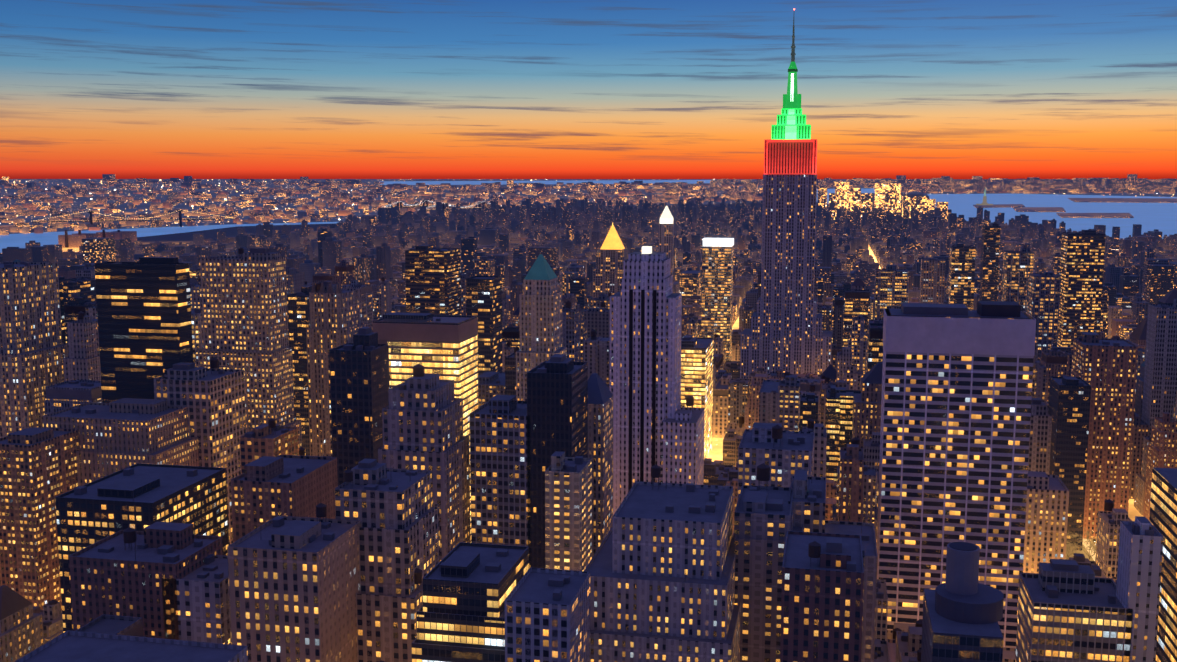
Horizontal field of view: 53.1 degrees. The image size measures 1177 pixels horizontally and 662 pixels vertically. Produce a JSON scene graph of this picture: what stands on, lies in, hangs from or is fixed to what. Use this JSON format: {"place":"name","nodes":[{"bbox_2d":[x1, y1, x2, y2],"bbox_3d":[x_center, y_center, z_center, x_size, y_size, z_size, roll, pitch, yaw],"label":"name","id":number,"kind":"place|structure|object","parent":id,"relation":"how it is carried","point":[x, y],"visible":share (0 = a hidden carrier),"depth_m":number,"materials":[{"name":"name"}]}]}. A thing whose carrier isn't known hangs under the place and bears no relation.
{"place":"outdoors","nodes":[
{"label":"outdoors","id":0,"kind":"place"},
{"bbox_2d":[0,222,338,252],"bbox_3d":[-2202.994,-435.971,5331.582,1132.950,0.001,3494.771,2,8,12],"label":"river","id":1,"kind":"structure","parent":0,"point":[19,240],"depth_m":5549.28,"materials":[{"name":"blue liquid"}]},
{"bbox_2d":[380,180,710,184],"bbox_3d":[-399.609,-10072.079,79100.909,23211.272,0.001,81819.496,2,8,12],"label":"bay water","id":2,"kind":"structure","parent":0,"point":[517,182],"depth_m":65333.18,"materials":[{"name":"blue liquid"}]},
{"bbox_2d":[1,194,1142,520],"bbox_3d":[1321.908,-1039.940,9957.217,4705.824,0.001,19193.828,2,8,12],"label":"streets","id":3,"kind":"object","parent":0,"point":[717,442],"visible":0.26,"depth_m":5093.65,"materials":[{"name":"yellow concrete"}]},
{"bbox_2d":[0,179,1176,236],"bbox_3d":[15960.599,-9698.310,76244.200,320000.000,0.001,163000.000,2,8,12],"label":"ground","id":4,"kind":"structure","parent":0,"point":[77,204],"depth_m":17818.53,"materials":[{"name":"grey"}]},
{"bbox_2d":[0,9,1176,661],"bbox_3d":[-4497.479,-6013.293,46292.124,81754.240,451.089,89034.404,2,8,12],"label":"city buildings","id":5,"kind":"structure","parent":4,"relation":"on","point":[510,240],"depth_m":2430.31,"materials":[{"name":"grey concrete"}]},
{"bbox_2d":[0,0,1176,178],"label":"sky","id":6,"kind":"structure","parent":0,"point":[90,89],"materials":[{"name":"blue"}]},
{"bbox_2d":[31,189,1176,247],"bbox_3d":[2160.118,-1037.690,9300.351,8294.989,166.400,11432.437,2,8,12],"label":"bridges and harbour","id":7,"kind":"object","parent":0,"point":[66,240],"visible":0.83,"depth_m":7963.46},
{"bbox_2d":[817,188,874,203],"bbox_3d":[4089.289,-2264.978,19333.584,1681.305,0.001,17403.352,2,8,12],"label":"bay water","id":8,"kind":"structure","parent":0,"point":[867,190],"depth_m":21521.13,"materials":[{"name":"blue liquid"}]},
{"bbox_2d":[927,193,1176,238],"bbox_3d":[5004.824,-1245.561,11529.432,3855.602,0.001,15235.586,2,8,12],"label":"harbor water","id":9,"kind":"structure","parent":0,"point":[1162,217],"depth_m":9221.52,"materials":[{"name":"blue liquid"}]},
{"bbox_2d":[1066,525,1096,560],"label":"park street trees","id":10,"kind":"object","parent":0,"point":[1088,547],"visible":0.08,"depth_m":813.24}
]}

